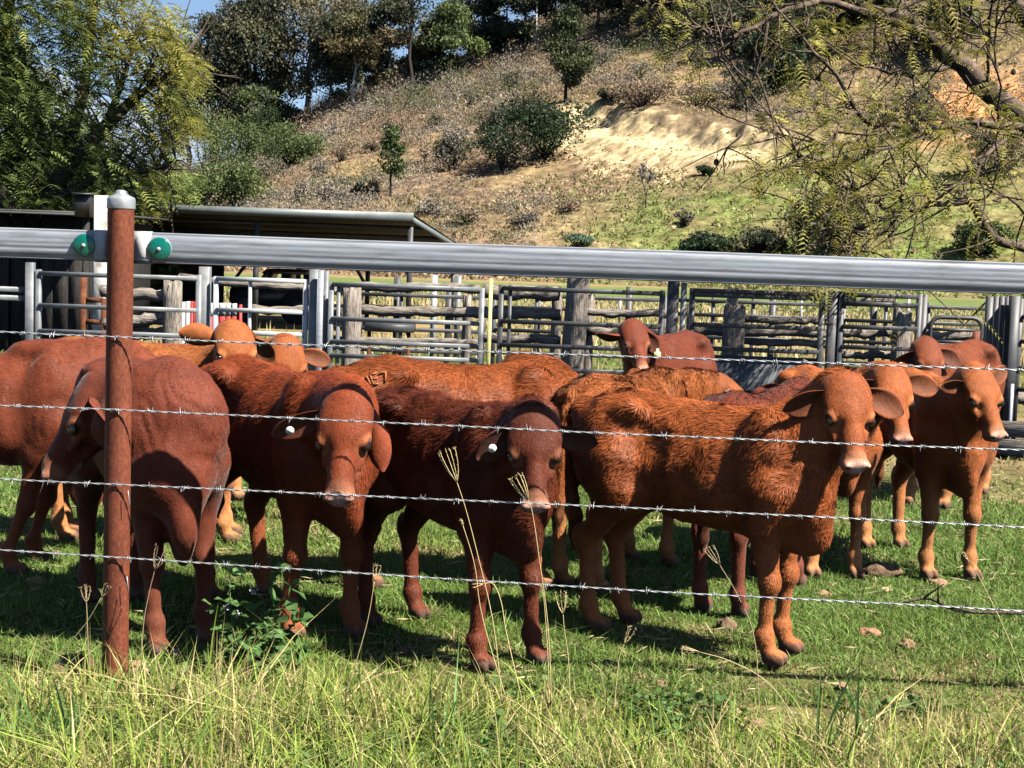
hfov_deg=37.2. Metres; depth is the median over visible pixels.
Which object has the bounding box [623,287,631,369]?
steel post
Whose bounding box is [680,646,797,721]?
grass stalk
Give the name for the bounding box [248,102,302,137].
green bush
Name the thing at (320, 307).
steel post
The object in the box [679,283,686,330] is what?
steel post
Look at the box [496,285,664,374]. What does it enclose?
cattle fence
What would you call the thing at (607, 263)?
cattle rail
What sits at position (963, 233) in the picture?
shrub
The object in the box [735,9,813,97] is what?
ridge tree
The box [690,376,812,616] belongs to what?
cow
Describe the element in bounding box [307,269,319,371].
steel post
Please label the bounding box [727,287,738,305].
timber post
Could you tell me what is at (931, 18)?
ridge tree
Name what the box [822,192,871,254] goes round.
shrub
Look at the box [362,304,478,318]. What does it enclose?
timber rail
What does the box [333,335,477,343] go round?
timber rail
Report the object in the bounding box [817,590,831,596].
dung clod
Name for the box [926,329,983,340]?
timber rail
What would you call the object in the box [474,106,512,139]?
shrub
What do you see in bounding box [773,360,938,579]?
cow
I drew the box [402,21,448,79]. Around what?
gum tree
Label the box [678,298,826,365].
cattle fence
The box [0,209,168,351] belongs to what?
slab hut
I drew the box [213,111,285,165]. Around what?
green bush
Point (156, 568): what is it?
grass stalk
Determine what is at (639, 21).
ridge tree
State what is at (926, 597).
fallen branch
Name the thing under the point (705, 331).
timber rail
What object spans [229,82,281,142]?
gum tree
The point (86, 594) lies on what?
grass stalk
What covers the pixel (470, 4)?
ridge tree
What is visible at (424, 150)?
shrub
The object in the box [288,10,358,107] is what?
gum tree
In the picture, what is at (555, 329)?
timber post
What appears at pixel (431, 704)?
grass tussock
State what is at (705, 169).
shrub
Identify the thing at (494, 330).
cattle fence
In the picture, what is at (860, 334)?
timber rail
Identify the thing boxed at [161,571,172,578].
dung clod
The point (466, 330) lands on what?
timber post
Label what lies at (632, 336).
cow
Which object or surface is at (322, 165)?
shrub
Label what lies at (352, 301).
timber post
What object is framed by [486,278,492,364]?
steel post
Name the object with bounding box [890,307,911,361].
timber post
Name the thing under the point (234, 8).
gum tree
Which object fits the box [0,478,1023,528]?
barbed wire
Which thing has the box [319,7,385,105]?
gum tree
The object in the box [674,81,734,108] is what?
shrub
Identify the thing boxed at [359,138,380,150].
shrub
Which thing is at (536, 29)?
dead tree
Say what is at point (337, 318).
cattle fence
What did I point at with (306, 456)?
cow
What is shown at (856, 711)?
grass tussock
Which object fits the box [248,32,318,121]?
gum tree
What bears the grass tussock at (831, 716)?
on the ground at (280, 322)
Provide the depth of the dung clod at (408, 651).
6.41 m
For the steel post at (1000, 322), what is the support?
on the ground at (280, 322)
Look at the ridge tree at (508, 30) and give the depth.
237.82 m
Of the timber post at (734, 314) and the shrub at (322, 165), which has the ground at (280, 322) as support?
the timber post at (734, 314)
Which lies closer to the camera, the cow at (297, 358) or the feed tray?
the cow at (297, 358)
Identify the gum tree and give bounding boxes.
[153,26,236,165]
[183,10,250,156]
[196,0,314,106]
[204,51,269,158]
[225,0,373,112]
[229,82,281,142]
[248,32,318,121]
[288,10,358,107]
[319,0,368,92]
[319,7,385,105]
[357,28,391,91]
[358,0,421,86]
[369,0,438,92]
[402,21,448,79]
[417,0,491,79]
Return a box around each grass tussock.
[0,657,49,767]
[28,655,82,752]
[42,643,100,698]
[90,636,197,699]
[164,672,332,756]
[258,636,385,720]
[332,655,450,722]
[349,647,538,750]
[554,674,691,763]
[642,686,793,756]
[814,646,864,759]
[831,639,901,751]
[907,675,985,744]
[937,688,1023,763]
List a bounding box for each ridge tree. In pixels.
[444,0,502,52]
[460,0,511,60]
[479,0,534,53]
[493,0,553,48]
[513,0,586,39]
[552,0,645,31]
[598,0,646,37]
[622,0,671,35]
[658,0,729,41]
[679,0,755,44]
[712,0,782,57]
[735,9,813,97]
[774,0,857,57]
[829,0,917,52]
[901,0,983,59]
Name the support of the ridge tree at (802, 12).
on the hillside
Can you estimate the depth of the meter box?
20.20 m
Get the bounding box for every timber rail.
[99,285,162,301]
[103,312,162,329]
[133,326,161,339]
[181,273,341,294]
[252,304,341,315]
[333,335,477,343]
[341,282,479,293]
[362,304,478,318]
[482,284,560,301]
[483,332,560,343]
[484,306,560,319]
[586,327,665,334]
[588,308,665,318]
[694,327,825,337]
[744,337,824,348]
[745,316,826,325]
[842,350,889,359]
[843,329,891,338]
[845,297,896,302]
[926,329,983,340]
[1018,392,1023,404]
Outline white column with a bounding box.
[93,195,107,335]
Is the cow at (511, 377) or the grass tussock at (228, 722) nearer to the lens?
the grass tussock at (228, 722)
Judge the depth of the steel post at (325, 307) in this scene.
14.07 m
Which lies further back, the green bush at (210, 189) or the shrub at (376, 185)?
the green bush at (210, 189)
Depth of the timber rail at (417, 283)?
15.29 m
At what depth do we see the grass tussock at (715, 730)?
5.34 m
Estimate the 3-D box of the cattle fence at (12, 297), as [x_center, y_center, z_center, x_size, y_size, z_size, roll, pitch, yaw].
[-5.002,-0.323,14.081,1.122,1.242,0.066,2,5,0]
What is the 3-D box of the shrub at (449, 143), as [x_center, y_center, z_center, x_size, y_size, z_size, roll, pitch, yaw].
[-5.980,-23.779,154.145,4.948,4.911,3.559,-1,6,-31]
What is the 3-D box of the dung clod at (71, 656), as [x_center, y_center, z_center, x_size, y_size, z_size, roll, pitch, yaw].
[-1.706,1.112,5.923,0.167,0.136,0.135,2,5,0]
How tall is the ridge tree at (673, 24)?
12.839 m
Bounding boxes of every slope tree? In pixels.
[375,126,407,196]
[542,1,600,101]
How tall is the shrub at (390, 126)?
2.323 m
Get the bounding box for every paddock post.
[429,275,437,356]
[453,276,461,357]
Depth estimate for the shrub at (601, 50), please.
204.87 m
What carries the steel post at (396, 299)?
on the ground at (280, 322)
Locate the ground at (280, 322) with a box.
[0,272,1023,767]
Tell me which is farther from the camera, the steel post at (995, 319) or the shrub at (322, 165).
the shrub at (322, 165)
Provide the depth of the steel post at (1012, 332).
13.98 m
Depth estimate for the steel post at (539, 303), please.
18.27 m
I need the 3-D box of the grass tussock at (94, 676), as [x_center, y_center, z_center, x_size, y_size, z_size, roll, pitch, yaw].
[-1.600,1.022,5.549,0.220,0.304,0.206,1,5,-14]
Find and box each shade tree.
[0,4,136,202]
[10,138,189,312]
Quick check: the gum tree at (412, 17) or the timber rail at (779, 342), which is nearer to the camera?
the timber rail at (779, 342)
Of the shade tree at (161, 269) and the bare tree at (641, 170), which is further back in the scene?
the bare tree at (641, 170)
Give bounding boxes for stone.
[161,648,180,658]
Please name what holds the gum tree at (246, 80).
on the hillside
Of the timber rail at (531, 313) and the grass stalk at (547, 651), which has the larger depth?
the timber rail at (531, 313)
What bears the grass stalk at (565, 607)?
on the ground at (280, 322)
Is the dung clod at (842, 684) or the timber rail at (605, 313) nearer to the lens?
the dung clod at (842, 684)
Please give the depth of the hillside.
141.09 m
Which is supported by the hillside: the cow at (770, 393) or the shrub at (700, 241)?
the shrub at (700, 241)
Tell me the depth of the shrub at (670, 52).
196.95 m
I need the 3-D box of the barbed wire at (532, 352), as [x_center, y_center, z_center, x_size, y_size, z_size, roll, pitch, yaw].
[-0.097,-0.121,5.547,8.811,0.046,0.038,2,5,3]
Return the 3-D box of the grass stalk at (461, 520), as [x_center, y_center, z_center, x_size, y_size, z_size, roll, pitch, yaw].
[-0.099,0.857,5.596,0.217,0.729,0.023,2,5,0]
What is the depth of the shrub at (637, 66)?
181.78 m
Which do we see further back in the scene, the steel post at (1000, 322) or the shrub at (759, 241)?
the shrub at (759, 241)
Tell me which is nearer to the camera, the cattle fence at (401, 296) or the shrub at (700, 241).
the cattle fence at (401, 296)
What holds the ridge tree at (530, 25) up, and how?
on the hillside
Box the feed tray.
[364,322,415,355]
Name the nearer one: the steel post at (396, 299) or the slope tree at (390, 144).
the steel post at (396, 299)
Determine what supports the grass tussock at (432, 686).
on the ground at (280, 322)
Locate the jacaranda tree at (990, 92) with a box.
[624,0,1023,351]
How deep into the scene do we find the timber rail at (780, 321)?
15.37 m
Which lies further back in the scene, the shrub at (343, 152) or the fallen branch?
the shrub at (343, 152)
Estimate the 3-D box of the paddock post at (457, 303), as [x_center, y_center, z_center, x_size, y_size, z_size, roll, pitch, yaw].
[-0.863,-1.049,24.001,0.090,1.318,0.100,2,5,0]
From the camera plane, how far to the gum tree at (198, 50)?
246.69 m
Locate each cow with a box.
[0,334,156,576]
[41,355,231,658]
[50,318,275,544]
[200,353,391,640]
[231,332,330,500]
[326,350,578,590]
[357,382,597,673]
[551,365,743,593]
[563,364,903,667]
[595,318,716,374]
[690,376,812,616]
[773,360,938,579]
[860,360,1007,580]
[893,335,1005,508]
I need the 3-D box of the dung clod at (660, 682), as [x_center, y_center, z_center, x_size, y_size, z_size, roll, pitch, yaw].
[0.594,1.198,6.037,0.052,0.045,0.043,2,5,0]
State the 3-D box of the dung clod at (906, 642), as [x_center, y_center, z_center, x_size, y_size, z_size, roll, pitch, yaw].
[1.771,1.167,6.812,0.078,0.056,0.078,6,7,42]
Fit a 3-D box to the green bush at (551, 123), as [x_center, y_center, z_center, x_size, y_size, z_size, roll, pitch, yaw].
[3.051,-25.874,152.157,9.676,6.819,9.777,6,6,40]
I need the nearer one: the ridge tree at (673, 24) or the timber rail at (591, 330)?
the timber rail at (591, 330)
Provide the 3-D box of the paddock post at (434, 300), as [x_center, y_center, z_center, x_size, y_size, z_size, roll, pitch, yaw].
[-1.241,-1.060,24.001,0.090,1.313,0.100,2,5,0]
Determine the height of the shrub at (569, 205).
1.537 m
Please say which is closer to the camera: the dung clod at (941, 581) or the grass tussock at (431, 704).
the grass tussock at (431, 704)
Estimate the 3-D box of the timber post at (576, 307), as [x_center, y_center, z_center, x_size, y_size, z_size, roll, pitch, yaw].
[0.606,-0.308,15.220,0.298,1.648,0.220,2,5,0]
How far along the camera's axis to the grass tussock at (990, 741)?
5.30 m
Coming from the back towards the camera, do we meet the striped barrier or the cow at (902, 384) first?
the striped barrier
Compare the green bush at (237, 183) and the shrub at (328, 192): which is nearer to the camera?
the shrub at (328, 192)
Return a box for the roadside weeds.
[0,661,1023,767]
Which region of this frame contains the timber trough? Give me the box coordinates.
[996,421,1023,455]
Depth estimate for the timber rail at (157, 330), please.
15.29 m
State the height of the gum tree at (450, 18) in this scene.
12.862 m
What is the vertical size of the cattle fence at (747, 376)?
1.421 m
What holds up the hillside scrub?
on the hillside
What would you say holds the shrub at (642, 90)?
on the hillside
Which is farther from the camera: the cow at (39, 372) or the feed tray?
the feed tray
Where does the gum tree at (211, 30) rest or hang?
on the hillside
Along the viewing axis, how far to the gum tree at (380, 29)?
235.68 m
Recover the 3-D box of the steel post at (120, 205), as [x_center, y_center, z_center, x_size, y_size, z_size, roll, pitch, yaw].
[-1.485,0.368,5.721,0.104,2.184,0.104,2,5,0]
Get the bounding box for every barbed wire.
[0,331,1023,371]
[0,403,1023,452]
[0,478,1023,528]
[0,549,1023,611]
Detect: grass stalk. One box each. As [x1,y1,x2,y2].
[41,584,110,681]
[78,585,91,666]
[140,543,166,672]
[344,564,380,698]
[438,447,502,708]
[459,518,507,705]
[474,582,524,710]
[509,472,551,702]
[540,586,549,711]
[555,591,570,714]
[613,626,635,711]
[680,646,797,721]
[702,545,759,717]
[962,551,1023,682]
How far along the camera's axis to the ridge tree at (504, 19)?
242.93 m
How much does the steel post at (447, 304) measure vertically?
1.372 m
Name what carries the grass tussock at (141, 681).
on the ground at (280, 322)
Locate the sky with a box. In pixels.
[1,0,580,124]
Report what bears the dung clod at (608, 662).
on the ground at (280, 322)
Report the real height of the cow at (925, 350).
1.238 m
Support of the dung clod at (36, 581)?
on the ground at (280, 322)
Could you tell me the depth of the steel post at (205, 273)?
14.02 m
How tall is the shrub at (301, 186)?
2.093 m
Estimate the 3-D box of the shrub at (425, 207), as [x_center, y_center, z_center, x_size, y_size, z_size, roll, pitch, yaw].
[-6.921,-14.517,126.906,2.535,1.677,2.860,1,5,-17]
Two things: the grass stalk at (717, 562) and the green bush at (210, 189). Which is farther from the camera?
the green bush at (210, 189)
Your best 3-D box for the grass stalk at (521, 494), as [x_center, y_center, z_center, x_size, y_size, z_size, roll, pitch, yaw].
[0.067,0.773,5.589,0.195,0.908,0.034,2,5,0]
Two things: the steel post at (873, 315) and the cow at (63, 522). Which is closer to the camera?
the cow at (63, 522)
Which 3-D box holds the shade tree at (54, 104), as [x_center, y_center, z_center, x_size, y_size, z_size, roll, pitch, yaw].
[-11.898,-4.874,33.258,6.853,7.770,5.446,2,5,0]
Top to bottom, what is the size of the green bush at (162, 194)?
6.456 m
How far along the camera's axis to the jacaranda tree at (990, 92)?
13.77 m
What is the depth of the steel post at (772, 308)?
18.26 m
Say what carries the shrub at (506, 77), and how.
on the hillside
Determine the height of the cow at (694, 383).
1.118 m
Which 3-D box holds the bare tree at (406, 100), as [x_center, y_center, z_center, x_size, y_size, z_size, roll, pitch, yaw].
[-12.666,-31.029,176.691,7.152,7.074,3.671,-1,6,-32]
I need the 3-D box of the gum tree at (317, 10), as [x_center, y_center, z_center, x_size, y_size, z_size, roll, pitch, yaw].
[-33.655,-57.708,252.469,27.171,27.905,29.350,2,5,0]
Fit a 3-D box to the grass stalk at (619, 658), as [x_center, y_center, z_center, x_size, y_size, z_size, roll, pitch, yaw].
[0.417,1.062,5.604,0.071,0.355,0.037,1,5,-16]
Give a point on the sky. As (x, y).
(195, 6)
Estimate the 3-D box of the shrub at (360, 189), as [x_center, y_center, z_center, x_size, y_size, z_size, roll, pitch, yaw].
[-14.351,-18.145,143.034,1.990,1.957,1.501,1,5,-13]
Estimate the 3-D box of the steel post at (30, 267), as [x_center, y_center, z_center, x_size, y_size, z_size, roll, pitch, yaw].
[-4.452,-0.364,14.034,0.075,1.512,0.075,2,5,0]
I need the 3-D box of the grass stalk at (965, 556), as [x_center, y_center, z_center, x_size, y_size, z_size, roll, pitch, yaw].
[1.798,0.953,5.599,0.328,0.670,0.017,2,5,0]
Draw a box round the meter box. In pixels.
[71,193,97,329]
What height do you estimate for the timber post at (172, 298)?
1.490 m
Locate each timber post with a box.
[162,274,181,343]
[341,287,361,365]
[461,294,471,363]
[550,287,562,358]
[561,278,589,375]
[583,294,594,374]
[686,304,694,329]
[721,301,744,355]
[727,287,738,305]
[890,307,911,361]
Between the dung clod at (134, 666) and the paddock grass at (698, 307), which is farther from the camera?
the paddock grass at (698, 307)
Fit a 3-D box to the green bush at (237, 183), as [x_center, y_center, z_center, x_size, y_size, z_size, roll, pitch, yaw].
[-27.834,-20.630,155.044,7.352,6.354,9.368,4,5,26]
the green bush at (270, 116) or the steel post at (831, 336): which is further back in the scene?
the green bush at (270, 116)
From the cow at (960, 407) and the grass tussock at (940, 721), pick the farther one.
the cow at (960, 407)
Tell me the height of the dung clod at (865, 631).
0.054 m
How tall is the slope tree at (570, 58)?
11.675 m
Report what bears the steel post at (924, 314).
on the ground at (280, 322)
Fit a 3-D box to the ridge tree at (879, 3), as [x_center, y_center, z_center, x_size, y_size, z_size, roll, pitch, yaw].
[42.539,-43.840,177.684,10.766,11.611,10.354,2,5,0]
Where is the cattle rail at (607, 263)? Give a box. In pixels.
[0,227,1023,294]
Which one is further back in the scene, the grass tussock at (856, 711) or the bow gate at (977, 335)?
the bow gate at (977, 335)
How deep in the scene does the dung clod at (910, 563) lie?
8.69 m
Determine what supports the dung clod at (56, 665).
on the ground at (280, 322)
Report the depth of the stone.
6.20 m
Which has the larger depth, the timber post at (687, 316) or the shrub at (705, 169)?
the shrub at (705, 169)
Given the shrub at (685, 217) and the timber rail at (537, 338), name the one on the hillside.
the shrub at (685, 217)
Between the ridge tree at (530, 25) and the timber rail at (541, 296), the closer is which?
the timber rail at (541, 296)
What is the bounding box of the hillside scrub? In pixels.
[180,0,1023,280]
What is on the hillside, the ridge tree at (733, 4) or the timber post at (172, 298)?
the ridge tree at (733, 4)
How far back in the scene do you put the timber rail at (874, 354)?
15.39 m
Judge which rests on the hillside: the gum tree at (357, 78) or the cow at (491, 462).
the gum tree at (357, 78)
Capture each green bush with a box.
[146,172,183,204]
[160,159,226,205]
[185,100,241,169]
[201,150,280,206]
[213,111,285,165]
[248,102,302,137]
[250,120,329,167]
[473,120,540,171]
[492,90,600,159]
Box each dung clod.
[25,576,46,585]
[47,664,66,682]
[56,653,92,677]
[129,660,148,676]
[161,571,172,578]
[396,646,415,653]
[601,659,614,667]
[656,680,666,689]
[661,580,672,586]
[716,617,736,631]
[745,718,766,732]
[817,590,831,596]
[836,682,849,690]
[859,627,880,636]
[862,562,903,577]
[897,638,914,649]
[907,558,918,564]
[929,578,947,586]
[983,655,997,661]
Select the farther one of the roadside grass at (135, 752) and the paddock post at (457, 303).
the paddock post at (457, 303)
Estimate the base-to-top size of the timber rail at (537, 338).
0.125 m
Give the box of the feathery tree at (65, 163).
[0,0,240,232]
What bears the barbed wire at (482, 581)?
attached to the steel post at (120, 205)
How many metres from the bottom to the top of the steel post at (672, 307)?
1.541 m
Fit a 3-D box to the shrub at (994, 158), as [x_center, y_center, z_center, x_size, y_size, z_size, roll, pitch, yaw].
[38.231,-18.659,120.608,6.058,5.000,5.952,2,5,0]
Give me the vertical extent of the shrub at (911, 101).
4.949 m
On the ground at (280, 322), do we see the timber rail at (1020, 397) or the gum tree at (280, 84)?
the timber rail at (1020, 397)
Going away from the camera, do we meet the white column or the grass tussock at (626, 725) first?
the grass tussock at (626, 725)
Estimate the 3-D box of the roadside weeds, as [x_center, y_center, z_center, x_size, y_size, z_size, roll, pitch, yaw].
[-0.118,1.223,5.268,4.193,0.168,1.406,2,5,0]
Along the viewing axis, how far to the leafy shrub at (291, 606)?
6.02 m
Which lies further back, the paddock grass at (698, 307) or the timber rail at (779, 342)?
the paddock grass at (698, 307)
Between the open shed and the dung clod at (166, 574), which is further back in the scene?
the open shed
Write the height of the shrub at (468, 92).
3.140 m
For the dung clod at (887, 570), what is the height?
0.121 m
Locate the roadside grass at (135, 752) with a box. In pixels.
[0,604,1023,767]
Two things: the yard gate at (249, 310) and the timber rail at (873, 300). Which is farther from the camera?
the timber rail at (873, 300)
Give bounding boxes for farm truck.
[229,268,308,323]
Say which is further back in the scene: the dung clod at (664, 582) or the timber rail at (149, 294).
the timber rail at (149, 294)
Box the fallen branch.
[902,584,1023,614]
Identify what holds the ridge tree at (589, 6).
on the hillside
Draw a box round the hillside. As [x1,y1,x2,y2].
[216,0,1023,298]
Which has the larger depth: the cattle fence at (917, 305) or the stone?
the cattle fence at (917, 305)
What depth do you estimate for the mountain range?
1816.90 m
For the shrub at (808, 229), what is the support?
on the hillside
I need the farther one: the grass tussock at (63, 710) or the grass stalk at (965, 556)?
the grass stalk at (965, 556)
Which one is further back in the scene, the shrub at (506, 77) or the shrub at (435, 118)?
the shrub at (506, 77)
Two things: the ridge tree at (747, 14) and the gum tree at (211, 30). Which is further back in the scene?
the gum tree at (211, 30)
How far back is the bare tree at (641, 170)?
120.73 m
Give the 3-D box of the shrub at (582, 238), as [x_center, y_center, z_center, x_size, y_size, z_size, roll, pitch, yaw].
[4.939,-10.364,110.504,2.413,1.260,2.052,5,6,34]
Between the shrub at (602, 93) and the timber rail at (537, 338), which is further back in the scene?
the shrub at (602, 93)
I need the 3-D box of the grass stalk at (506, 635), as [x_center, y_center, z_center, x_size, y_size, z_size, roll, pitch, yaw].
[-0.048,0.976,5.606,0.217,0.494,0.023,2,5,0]
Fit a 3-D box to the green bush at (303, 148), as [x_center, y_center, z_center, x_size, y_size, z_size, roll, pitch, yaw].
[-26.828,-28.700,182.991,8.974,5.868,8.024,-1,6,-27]
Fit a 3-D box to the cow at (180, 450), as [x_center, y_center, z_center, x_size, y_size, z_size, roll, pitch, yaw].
[-1.626,0.453,6.730,0.773,1.228,1.360,1,5,-9]
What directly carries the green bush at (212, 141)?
on the hillside
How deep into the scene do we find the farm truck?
32.96 m
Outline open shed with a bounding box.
[57,201,455,335]
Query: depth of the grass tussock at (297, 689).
5.49 m
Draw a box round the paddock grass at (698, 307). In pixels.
[0,286,1023,416]
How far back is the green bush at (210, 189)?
150.73 m
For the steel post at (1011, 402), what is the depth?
13.89 m
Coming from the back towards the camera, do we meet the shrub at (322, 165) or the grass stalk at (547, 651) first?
the shrub at (322, 165)
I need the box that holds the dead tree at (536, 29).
[534,3,536,50]
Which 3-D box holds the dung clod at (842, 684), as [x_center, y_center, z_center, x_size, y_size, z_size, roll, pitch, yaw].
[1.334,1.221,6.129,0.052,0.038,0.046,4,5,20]
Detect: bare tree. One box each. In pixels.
[378,88,430,142]
[632,159,657,207]
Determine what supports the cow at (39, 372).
on the ground at (280, 322)
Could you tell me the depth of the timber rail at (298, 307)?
15.37 m
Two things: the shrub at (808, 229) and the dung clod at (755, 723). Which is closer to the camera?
the dung clod at (755, 723)
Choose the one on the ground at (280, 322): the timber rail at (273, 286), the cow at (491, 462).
the cow at (491, 462)
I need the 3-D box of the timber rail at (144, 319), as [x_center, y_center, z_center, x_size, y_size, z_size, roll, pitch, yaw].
[-3.773,-0.638,15.260,0.651,0.214,0.146,2,5,0]
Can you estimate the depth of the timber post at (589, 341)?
15.46 m
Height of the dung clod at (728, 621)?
0.084 m
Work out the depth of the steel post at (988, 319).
14.06 m
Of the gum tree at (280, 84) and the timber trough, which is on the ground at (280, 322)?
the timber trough
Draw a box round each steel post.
[25,262,35,339]
[102,190,135,687]
[199,266,211,327]
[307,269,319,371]
[316,270,323,370]
[322,271,328,369]
[392,277,399,354]
[444,292,451,363]
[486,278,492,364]
[536,285,540,351]
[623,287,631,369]
[665,282,678,333]
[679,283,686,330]
[767,300,775,356]
[824,290,838,369]
[867,307,876,361]
[921,294,927,335]
[983,296,993,343]
[991,296,998,347]
[996,296,1004,359]
[999,296,1008,417]
[1001,296,1020,438]
[1006,384,1013,455]
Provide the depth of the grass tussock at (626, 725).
5.14 m
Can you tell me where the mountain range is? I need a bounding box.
[2,65,242,190]
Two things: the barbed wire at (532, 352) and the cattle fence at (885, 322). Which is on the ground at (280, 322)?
the cattle fence at (885, 322)
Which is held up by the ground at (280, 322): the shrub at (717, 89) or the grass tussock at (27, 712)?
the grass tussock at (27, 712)
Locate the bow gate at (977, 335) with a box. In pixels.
[928,315,983,343]
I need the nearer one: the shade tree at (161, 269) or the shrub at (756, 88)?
the shade tree at (161, 269)
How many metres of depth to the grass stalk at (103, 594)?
5.60 m
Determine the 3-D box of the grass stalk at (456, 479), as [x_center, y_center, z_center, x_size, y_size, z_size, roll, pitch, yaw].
[-0.151,0.725,5.580,0.275,0.990,0.049,2,5,0]
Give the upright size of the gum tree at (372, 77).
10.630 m
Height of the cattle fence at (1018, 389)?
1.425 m
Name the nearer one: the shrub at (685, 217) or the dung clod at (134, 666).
the dung clod at (134, 666)
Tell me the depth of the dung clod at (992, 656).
6.62 m
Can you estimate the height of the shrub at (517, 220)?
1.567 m
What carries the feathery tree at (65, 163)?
on the ground at (280, 322)
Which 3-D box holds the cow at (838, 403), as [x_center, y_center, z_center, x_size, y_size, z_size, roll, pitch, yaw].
[0.883,0.517,6.657,1.564,1.291,0.509,5,6,33]
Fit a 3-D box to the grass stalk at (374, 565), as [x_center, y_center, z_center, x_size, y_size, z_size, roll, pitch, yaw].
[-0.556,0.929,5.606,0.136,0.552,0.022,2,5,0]
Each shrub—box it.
[193,562,318,680]
[293,180,316,196]
[308,155,332,177]
[313,184,346,205]
[327,141,355,161]
[348,181,369,195]
[353,104,382,118]
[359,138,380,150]
[365,176,382,195]
[382,120,402,132]
[413,200,443,216]
[417,142,437,162]
[423,109,450,126]
[432,126,477,170]
[450,204,481,223]
[456,88,487,105]
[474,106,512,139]
[499,71,521,90]
[503,211,542,227]
[555,199,583,211]
[561,233,595,246]
[590,42,616,64]
[596,87,629,101]
[605,73,681,106]
[626,59,658,79]
[664,47,677,57]
[673,211,695,225]
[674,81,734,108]
[677,230,738,251]
[695,165,714,175]
[716,68,771,111]
[726,226,788,253]
[774,184,837,254]
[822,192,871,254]
[859,82,960,130]
[952,219,1017,255]
[957,117,1023,177]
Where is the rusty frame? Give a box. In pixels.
[79,277,105,330]
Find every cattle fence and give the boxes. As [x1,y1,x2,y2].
[0,286,24,300]
[35,269,201,338]
[326,282,484,369]
[333,290,485,363]
[490,295,666,363]
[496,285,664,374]
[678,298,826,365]
[688,288,825,392]
[835,291,922,369]
[841,303,984,365]
[1012,299,1023,438]
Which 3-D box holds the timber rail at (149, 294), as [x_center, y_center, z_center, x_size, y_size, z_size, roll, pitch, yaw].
[-3.778,-0.907,15.240,0.692,0.161,0.132,2,5,0]
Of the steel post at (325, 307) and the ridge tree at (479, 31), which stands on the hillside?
the ridge tree at (479, 31)
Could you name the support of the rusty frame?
on the ground at (280, 322)
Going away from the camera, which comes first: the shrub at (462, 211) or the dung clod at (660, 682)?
the dung clod at (660, 682)
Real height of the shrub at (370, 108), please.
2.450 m
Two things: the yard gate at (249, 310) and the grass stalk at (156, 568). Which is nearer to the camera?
the grass stalk at (156, 568)
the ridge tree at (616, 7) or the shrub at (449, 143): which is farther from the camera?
the ridge tree at (616, 7)
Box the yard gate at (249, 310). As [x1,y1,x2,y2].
[212,276,308,348]
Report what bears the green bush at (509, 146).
on the hillside
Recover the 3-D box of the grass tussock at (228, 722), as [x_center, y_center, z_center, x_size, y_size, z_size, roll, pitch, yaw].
[-0.847,1.109,5.045,0.673,0.269,0.464,2,5,0]
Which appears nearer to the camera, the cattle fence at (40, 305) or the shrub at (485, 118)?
the cattle fence at (40, 305)
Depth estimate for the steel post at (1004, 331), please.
14.08 m
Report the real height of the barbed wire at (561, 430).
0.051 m
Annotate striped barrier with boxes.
[182,301,241,343]

